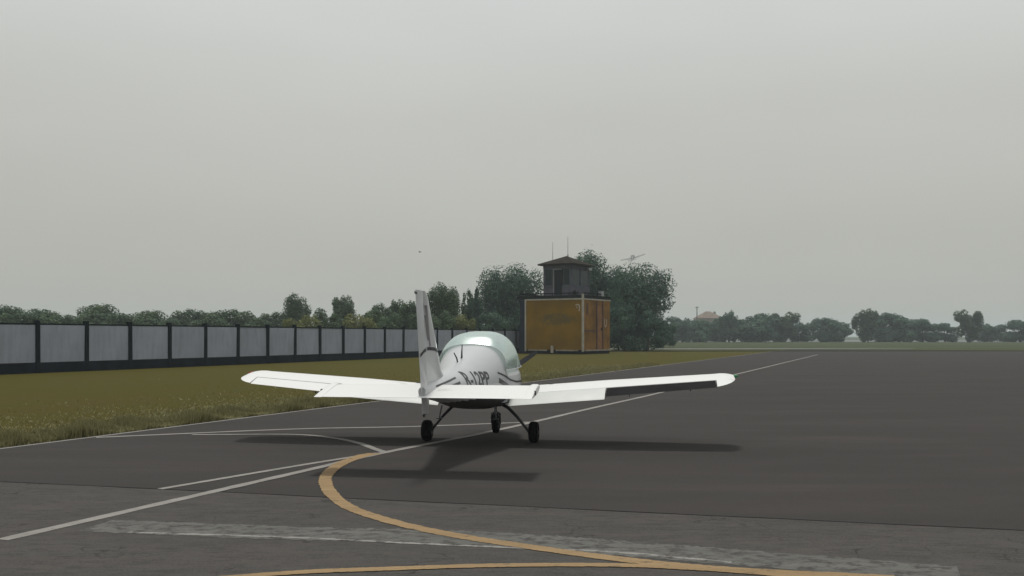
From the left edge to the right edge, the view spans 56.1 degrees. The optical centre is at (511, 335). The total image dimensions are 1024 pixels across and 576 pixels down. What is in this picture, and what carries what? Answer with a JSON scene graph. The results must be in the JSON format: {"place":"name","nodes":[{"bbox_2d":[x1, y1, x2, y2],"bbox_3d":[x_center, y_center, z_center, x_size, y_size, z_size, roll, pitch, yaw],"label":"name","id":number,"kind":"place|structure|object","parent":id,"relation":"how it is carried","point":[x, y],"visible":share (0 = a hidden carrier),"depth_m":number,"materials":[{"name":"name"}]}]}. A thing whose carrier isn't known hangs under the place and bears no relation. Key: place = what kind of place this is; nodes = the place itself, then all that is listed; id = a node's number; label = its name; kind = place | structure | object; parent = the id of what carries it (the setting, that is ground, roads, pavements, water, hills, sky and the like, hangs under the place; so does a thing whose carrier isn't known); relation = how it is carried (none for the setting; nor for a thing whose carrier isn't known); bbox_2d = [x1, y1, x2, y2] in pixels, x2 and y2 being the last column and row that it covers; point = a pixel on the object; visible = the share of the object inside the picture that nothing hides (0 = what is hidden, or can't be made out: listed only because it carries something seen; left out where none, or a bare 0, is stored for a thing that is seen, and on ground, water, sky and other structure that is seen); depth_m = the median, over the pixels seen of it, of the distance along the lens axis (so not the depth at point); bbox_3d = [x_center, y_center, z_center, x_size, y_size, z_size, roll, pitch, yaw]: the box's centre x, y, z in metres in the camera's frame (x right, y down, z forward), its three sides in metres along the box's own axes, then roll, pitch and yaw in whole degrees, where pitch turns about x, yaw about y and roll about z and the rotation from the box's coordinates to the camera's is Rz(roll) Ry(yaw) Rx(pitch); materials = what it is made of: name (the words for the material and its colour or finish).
{"place":"outdoors","nodes":[
{"label":"outdoors","id":0,"kind":"place"},
{"bbox_2d":[0,337,1023,447],"bbox_3d":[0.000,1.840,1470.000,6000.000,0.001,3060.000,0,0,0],"label":"ground","id":1,"kind":"structure","parent":0,"point":[106,387],"depth_m":43.62,"materials":[{"name":"green plant"}]},
{"bbox_2d":[0,304,29,322],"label":"broadleaf tree","id":2,"kind":"object","parent":1,"relation":"on","point":[5,309],"visible":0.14,"depth_m":126.45,"materials":[{"name":"green plant"}]},
{"bbox_2d":[0,310,50,324],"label":"broadleaf tree","id":3,"kind":"object","parent":1,"relation":"on","point":[19,315],"visible":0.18,"depth_m":121.25,"materials":[{"name":"green plant"}]},
{"bbox_2d":[23,308,60,321],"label":"broadleaf tree","id":4,"kind":"object","parent":1,"relation":"on","point":[45,313],"visible":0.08,"depth_m":128.25,"materials":[{"name":"green plant"}]},
{"bbox_2d":[45,314,96,325],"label":"broadleaf tree","id":5,"kind":"object","parent":1,"relation":"on","point":[66,320],"visible":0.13,"depth_m":125.34,"materials":[{"name":"green plant"}]},
{"bbox_2d":[70,303,118,323],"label":"broadleaf tree","id":6,"kind":"object","parent":1,"relation":"on","point":[96,314],"visible":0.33,"depth_m":132.16,"materials":[{"name":"green plant"}]},
{"bbox_2d":[100,312,146,324],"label":"broadleaf tree","id":7,"kind":"object","parent":1,"relation":"on","point":[115,319],"visible":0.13,"depth_m":126.98,"materials":[{"name":"green plant"}]},
{"bbox_2d":[130,309,167,324],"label":"broadleaf tree","id":8,"kind":"object","parent":1,"relation":"on","point":[152,318],"visible":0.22,"depth_m":134.50,"materials":[{"name":"green plant"}]},
{"bbox_2d":[157,319,179,326],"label":"broadleaf tree","id":9,"kind":"object","parent":1,"relation":"on","point":[172,321],"visible":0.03,"depth_m":131.69,"materials":[{"name":"green plant"}]},
{"bbox_2d":[166,308,213,325],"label":"broadleaf tree","id":10,"kind":"object","parent":1,"relation":"on","point":[180,317],"visible":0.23,"depth_m":148.60,"materials":[{"name":"green plant"}]},
{"bbox_2d":[189,317,232,325],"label":"broadleaf tree","id":11,"kind":"object","parent":1,"relation":"on","point":[200,321],"visible":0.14,"depth_m":137.69,"materials":[{"name":"green plant"}]},
{"bbox_2d":[201,308,264,327],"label":"broadleaf tree","id":12,"kind":"object","parent":1,"relation":"on","point":[245,318],"visible":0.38,"depth_m":139.28,"materials":[{"name":"green plant"}]},
{"bbox_2d":[0,320,518,374],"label":"fence","id":13,"kind":"object","parent":1,"relation":"on","point":[51,348],"visible":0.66,"depth_m":57.52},
{"bbox_2d":[259,311,287,326],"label":"broadleaf tree","id":14,"kind":"object","parent":1,"relation":"on","point":[275,317],"visible":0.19,"depth_m":144.41,"materials":[{"name":"green plant"}]},
{"bbox_2d":[279,292,310,326],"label":"broadleaf tree","id":15,"kind":"object","parent":1,"relation":"on","point":[296,309],"visible":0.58,"depth_m":139.57,"materials":[{"name":"green plant"}]},
{"bbox_2d":[282,314,323,326],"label":"bush","id":16,"kind":"object","parent":1,"relation":"on","point":[288,322],"visible":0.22,"depth_m":99.66,"materials":[{"name":"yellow plant"}]},
{"bbox_2d":[312,307,336,328],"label":"broadleaf tree","id":17,"kind":"object","parent":1,"relation":"on","point":[321,316],"visible":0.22,"depth_m":114.60,"materials":[{"name":"green plant"}]},
{"bbox_2d":[0,362,660,447],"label":"grass","id":18,"kind":"structure","parent":1,"relation":"on","point":[15,436],"depth_m":21.84,"materials":[{"name":"green plant"}]},
{"bbox_2d":[324,314,347,328],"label":"bush","id":19,"kind":"object","parent":1,"relation":"on","point":[336,323],"visible":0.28,"depth_m":111.59,"materials":[{"name":"green plant"}]},
{"bbox_2d":[331,295,356,324],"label":"broadleaf tree","id":20,"kind":"object","parent":1,"relation":"on","point":[343,307],"visible":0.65,"depth_m":144.08,"materials":[{"name":"green plant"}]},
{"bbox_2d":[342,314,376,327],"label":"bush","id":21,"kind":"object","parent":1,"relation":"on","point":[360,322],"visible":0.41,"depth_m":103.39,"materials":[{"name":"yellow plant"}]},
{"bbox_2d":[362,310,383,325],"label":"bush","id":22,"kind":"object","parent":1,"relation":"on","point":[375,317],"visible":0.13,"depth_m":113.20,"materials":[{"name":"green plant"}]},
{"bbox_2d":[365,302,388,327],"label":"broadleaf tree","id":23,"kind":"object","parent":1,"relation":"on","point":[375,308],"visible":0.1,"depth_m":127.81,"materials":[{"name":"green plant"}]},
{"bbox_2d":[374,312,403,327],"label":"bush","id":24,"kind":"object","parent":1,"relation":"on","point":[394,321],"visible":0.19,"depth_m":108.05,"materials":[{"name":"green plant"}]},
{"bbox_2d":[384,298,402,322],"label":"broadleaf tree","id":25,"kind":"object","parent":1,"relation":"on","point":[393,307],"visible":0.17,"depth_m":127.69,"materials":[{"name":"green plant"}]},
{"bbox_2d":[395,300,416,329],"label":"broadleaf tree","id":26,"kind":"object","parent":1,"relation":"on","point":[405,310],"visible":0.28,"depth_m":122.89,"materials":[{"name":"green plant"}]},
{"bbox_2d":[407,311,436,329],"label":"bush","id":27,"kind":"object","parent":1,"relation":"on","point":[413,325],"visible":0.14,"depth_m":111.70,"materials":[{"name":"green plant"}]},
{"bbox_2d":[431,310,455,350],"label":"bush","id":28,"kind":"object","parent":1,"relation":"on","point":[445,318],"visible":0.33,"depth_m":109.80,"materials":[{"name":"green plant"}]},
{"bbox_2d":[426,281,461,328],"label":"broadleaf tree","id":29,"kind":"object","parent":1,"relation":"on","point":[440,298],"visible":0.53,"depth_m":116.77,"materials":[{"name":"green plant"}]},
{"bbox_2d":[451,314,475,328],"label":"bush","id":30,"kind":"object","parent":1,"relation":"on","point":[462,322],"visible":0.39,"depth_m":111.44,"materials":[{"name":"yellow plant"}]},
{"bbox_2d":[460,288,473,327],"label":"poplar tree","id":31,"kind":"object","parent":1,"relation":"on","point":[465,306],"visible":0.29,"depth_m":126.05,"materials":[{"name":"green plant"}]},
{"bbox_2d":[467,287,484,329],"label":"poplar tree","id":32,"kind":"object","parent":1,"relation":"on","point":[476,310],"visible":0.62,"depth_m":123.64,"materials":[{"name":"green plant"}]},
{"bbox_2d":[477,312,512,330],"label":"bush","id":33,"kind":"object","parent":1,"relation":"on","point":[494,320],"visible":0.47,"depth_m":121.37,"materials":[{"name":"green plant"}]},
{"bbox_2d":[492,307,519,329],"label":"bush","id":34,"kind":"object","parent":1,"relation":"on","point":[514,324],"visible":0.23,"depth_m":125.04,"materials":[{"name":"green plant"}]},
{"bbox_2d":[476,261,542,329],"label":"broadleaf tree","id":35,"kind":"object","parent":1,"relation":"on","point":[499,292],"visible":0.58,"depth_m":128.07,"materials":[{"name":"green plant"}]},
{"bbox_2d":[0,349,1023,529],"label":"taxiway","id":36,"kind":"structure","parent":1,"relation":"on","point":[932,438],"depth_m":15.53,"materials":[{"name":"grey asphalt"}]},
{"bbox_2d":[157,456,351,488],"bbox_3d":[-3.179,1.831,13.281,0.150,0.001,4.125,0,0,31],"label":"taxiway branch line","id":37,"kind":"object","parent":36,"relation":"on","point":[250,473],"visible":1,"depth_m":12.78,"materials":[{"name":"white paint"}]},
{"bbox_2d":[192,434,387,451],"bbox_3d":[-3.652,1.829,16.978,4.791,0.001,1.289,0,0,34],"label":"white curve line","id":38,"kind":"object","parent":36,"relation":"on","point":[369,446],"visible":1,"depth_m":17.30,"materials":[{"name":"paint"}]},
{"bbox_2d":[96,422,525,437],"bbox_3d":[-3.603,1.832,19.015,8.518,0.001,0.482,0,0,-21],"label":"cross line","id":39,"kind":"object","parent":36,"relation":"on","point":[297,428],"visible":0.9,"depth_m":18.81,"materials":[{"name":"white paint"}]},
{"bbox_2d":[0,354,748,448],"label":"edge line","id":40,"kind":"object","parent":36,"relation":"on","point":[245,417],"visible":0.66,"depth_m":20.11,"materials":[{"name":"white paint"}]},
{"bbox_2d":[0,355,814,539],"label":"taxiway centre line","id":41,"kind":"object","parent":36,"relation":"on","point":[28,533],"visible":0.81,"depth_m":11.60,"materials":[{"name":"white paint"}]},
{"bbox_2d":[241,290,737,442],"bbox_3d":[-0.223,0.620,16.225,7.389,2.440,7.145,0,0,-27],"label":"light aircraft","id":42,"kind":"object","parent":36,"relation":"on","point":[456,373],"visible":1,"depth_m":15.73,"materials":[{"name":"paint"}]},
{"bbox_2d":[318,453,893,575],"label":"yellow curve line","id":43,"kind":"object","parent":36,"relation":"on","point":[328,489],"visible":1,"depth_m":8.67,"materials":[{"name":"paint"}]},
{"bbox_2d":[0,482,1023,575],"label":"apron","id":44,"kind":"object","parent":1,"relation":"on","point":[73,550],"depth_m":8.65,"materials":[{"name":"grey asphalt"}]},
{"bbox_2d":[127,532,731,562],"bbox_3d":[-0.883,1.831,8.451,5.500,0.001,0.238,0,0,13],"label":"worn thin line","id":45,"kind":"object","parent":44,"relation":"on","point":[432,544],"visible":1,"depth_m":8.47,"materials":[{"name":"paint"}]},
{"bbox_2d":[0,481,1023,530],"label":"joint line","id":46,"kind":"object","parent":44,"relation":"on","point":[540,507],"visible":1,"depth_m":10.20,"materials":[{"name":"black asphalt"}]},
{"bbox_2d":[80,520,959,575],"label":"worn stripe","id":47,"kind":"object","parent":44,"relation":"on","point":[817,563],"visible":1,"depth_m":8.48,"materials":[{"name":"white paint"}]},
{"bbox_2d":[224,563,817,575],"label":"yellow edge line","id":48,"kind":"object","parent":44,"relation":"on","point":[520,565],"visible":1,"depth_m":7.58,"materials":[{"name":"paint"}]},
{"bbox_2d":[563,249,613,298],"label":"broadleaf tree","id":49,"kind":"object","parent":1,"relation":"on","point":[587,258],"visible":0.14,"depth_m":122.07,"materials":[{"name":"green plant"}]},
{"bbox_2d":[610,314,621,346],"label":"bush","id":50,"kind":"object","parent":1,"relation":"on","point":[619,339],"visible":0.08,"depth_m":116.08,"materials":[{"name":"green plant"}]},
{"bbox_2d":[610,303,647,350],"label":"bush","id":51,"kind":"object","parent":1,"relation":"on","point":[626,341],"visible":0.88,"depth_m":115.52,"materials":[{"name":"green plant"}]},
{"bbox_2d":[591,261,676,350],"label":"broadleaf tree","id":52,"kind":"object","parent":1,"relation":"on","point":[632,291],"visible":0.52,"depth_m":119.84,"materials":[{"name":"green plant"}]},
{"bbox_2d":[632,309,665,350],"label":"bush","id":53,"kind":"object","parent":1,"relation":"on","point":[647,323],"visible":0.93,"depth_m":116.35,"materials":[{"name":"green plant"}]},
{"bbox_2d":[652,321,676,347],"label":"bush","id":54,"kind":"object","parent":1,"relation":"on","point":[672,326],"visible":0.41,"depth_m":149.61,"materials":[{"name":"green plant"}]},
{"bbox_2d":[665,316,681,341],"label":"broadleaf tree","id":55,"kind":"object","parent":1,"relation":"on","point":[673,319],"visible":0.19,"depth_m":299.06,"materials":[{"name":"green plant"}]},
{"bbox_2d":[672,320,691,341],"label":"broadleaf tree","id":56,"kind":"object","parent":1,"relation":"on","point":[682,328],"visible":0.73,"depth_m":283.45,"materials":[{"name":"green plant"}]},
{"bbox_2d":[678,317,697,341],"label":"broadleaf tree","id":57,"kind":"object","parent":1,"relation":"on","point":[691,321],"visible":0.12,"depth_m":295.41,"materials":[{"name":"green plant"}]},
{"bbox_2d":[686,322,709,341],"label":"broadleaf tree","id":58,"kind":"object","parent":1,"relation":"on","point":[702,335],"visible":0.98,"depth_m":279.05,"materials":[{"name":"green plant"}]},
{"bbox_2d":[693,311,719,341],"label":"house","id":59,"kind":"structure","parent":1,"relation":"on","point":[708,316],"depth_m":318.63,"materials":[{"name":"paint"}]},
{"bbox_2d":[696,320,720,341],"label":"broadleaf tree","id":60,"kind":"object","parent":1,"relation":"on","point":[713,333],"visible":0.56,"depth_m":288.36,"materials":[{"name":"green plant"}]},
{"bbox_2d":[711,318,723,341],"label":"broadleaf tree","id":61,"kind":"object","parent":1,"relation":"on","point":[716,320],"visible":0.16,"depth_m":298.71,"materials":[{"name":"green plant"}]},
{"bbox_2d":[717,310,738,341],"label":"broadleaf tree","id":62,"kind":"object","parent":1,"relation":"on","point":[728,322],"visible":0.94,"depth_m":283.59,"materials":[{"name":"green plant"}]},
{"bbox_2d":[725,316,774,341],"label":"broadleaf tree","id":63,"kind":"object","parent":1,"relation":"on","point":[751,329],"visible":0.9,"depth_m":281.59,"materials":[{"name":"green plant"}]},
{"bbox_2d":[742,312,781,341],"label":"broadleaf tree","id":64,"kind":"object","parent":1,"relation":"on","point":[773,335],"visible":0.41,"depth_m":286.70,"materials":[{"name":"green plant"}]},
{"bbox_2d":[769,311,800,341],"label":"broadleaf tree","id":65,"kind":"object","parent":1,"relation":"on","point":[786,327],"visible":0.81,"depth_m":288.96,"materials":[{"name":"green plant"}]},
{"bbox_2d":[785,322,815,341],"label":"broadleaf tree","id":66,"kind":"object","parent":1,"relation":"on","point":[803,331],"visible":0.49,"depth_m":297.78,"materials":[{"name":"green plant"}]},
{"bbox_2d":[609,350,1023,351],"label":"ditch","id":67,"kind":"object","parent":1,"relation":"on","point":[815,350],"visible":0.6,"depth_m":121.30,"materials":[{"name":"soil"}]},
{"bbox_2d":[805,317,844,341],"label":"broadleaf tree","id":68,"kind":"object","parent":1,"relation":"on","point":[824,335],"visible":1,"depth_m":284.75,"materials":[{"name":"green plant"}]},
{"bbox_2d":[818,319,853,341],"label":"broadleaf tree","id":69,"kind":"object","parent":1,"relation":"on","point":[846,330],"visible":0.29,"depth_m":297.60,"materials":[{"name":"green plant"}]},
{"bbox_2d":[851,308,878,341],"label":"tree","id":70,"kind":"object","parent":1,"relation":"on","point":[866,323],"visible":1,"depth_m":284.69,"materials":[{"name":"green plant"}]},
{"bbox_2d":[867,312,910,341],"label":"broadleaf tree","id":71,"kind":"object","parent":1,"relation":"on","point":[884,334],"visible":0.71,"depth_m":291.85,"materials":[{"name":"green plant"}]},
{"bbox_2d":[878,314,921,341],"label":"broadleaf tree","id":72,"kind":"object","parent":1,"relation":"on","point":[892,327],"visible":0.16,"depth_m":298.80,"materials":[{"name":"green plant"}]},
{"bbox_2d":[903,318,943,341],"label":"broadleaf tree","id":73,"kind":"object","parent":1,"relation":"on","point":[924,325],"visible":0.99,"depth_m":286.05,"materials":[{"name":"green plant"}]},
{"bbox_2d":[936,322,959,341],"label":"broadleaf tree","id":74,"kind":"object","parent":1,"relation":"on","point":[948,337],"visible":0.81,"depth_m":290.17,"materials":[{"name":"green plant"}]},
{"bbox_2d":[953,309,984,341],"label":"tree","id":75,"kind":"object","parent":1,"relation":"on","point":[970,325],"visible":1,"depth_m":282.35,"materials":[{"name":"green plant"}]},
{"bbox_2d":[975,323,1000,341],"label":"broadleaf tree","id":76,"kind":"object","parent":1,"relation":"on","point":[989,334],"visible":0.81,"depth_m":294.11,"materials":[{"name":"green plant"}]},
{"bbox_2d":[991,320,1023,341],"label":"broadleaf tree","id":77,"kind":"object","parent":1,"relation":"on","point":[1010,336],"visible":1,"depth_m":287.66,"materials":[{"name":"green plant"}]},
{"bbox_2d":[0,0,1023,336],"label":"sky","id":78,"kind":"structure","parent":0,"point":[812,159],"materials":[{"name":"grey"}]},
{"bbox_2d":[517,250,610,353],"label":"control tower","id":79,"kind":"structure","parent":0,"point":[557,317],"depth_m":99.37,"materials":[{"name":"yellow paint"}]},
{"bbox_2d":[545,269,552,285],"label":"window","id":80,"kind":"structure","parent":79,"relation":"in","point":[548,272],"depth_m":100.18,"materials":[{"name":"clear glass"}]},
{"bbox_2d":[554,270,561,294],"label":"cab door","id":81,"kind":"structure","parent":79,"relation":"in","point":[557,273],"depth_m":99.64,"materials":[{"name":"black glass"}]},
{"bbox_2d":[563,268,569,284],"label":"window","id":82,"kind":"structure","parent":79,"relation":"in","point":[566,271],"depth_m":99.15,"materials":[{"name":"grey glass"}]},
{"bbox_2d":[572,268,579,285],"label":"window","id":83,"kind":"structure","parent":79,"relation":"in","point":[575,272],"depth_m":99.68,"materials":[{"name":"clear glass"}]},
{"bbox_2d":[580,269,588,286],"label":"window","id":84,"kind":"structure","parent":79,"relation":"in","point":[584,274],"depth_m":101.43,"materials":[{"name":"grey glass"}]},
{"bbox_2d":[598,306,601,348],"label":"door","id":85,"kind":"structure","parent":79,"relation":"in","point":[599,307],"depth_m":100.17,"materials":[{"name":"brown wood"}]},
{"bbox_2d":[620,254,644,260],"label":"flying aircraft","id":86,"kind":"object","parent":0,"point":[632,257],"visible":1,"depth_m":320.97,"materials":[{"name":"grey paint"}]},
{"bbox_2d":[610,348,889,348],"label":"path","id":87,"kind":"structure","parent":0,"point":[768,348],"depth_m":140.86,"materials":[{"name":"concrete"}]},
{"bbox_2d":[678,340,1023,341],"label":"runway","id":88,"kind":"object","parent":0,"point":[869,341],"depth_m":320.15,"materials":[{"name":"grey asphalt"}]}
]}

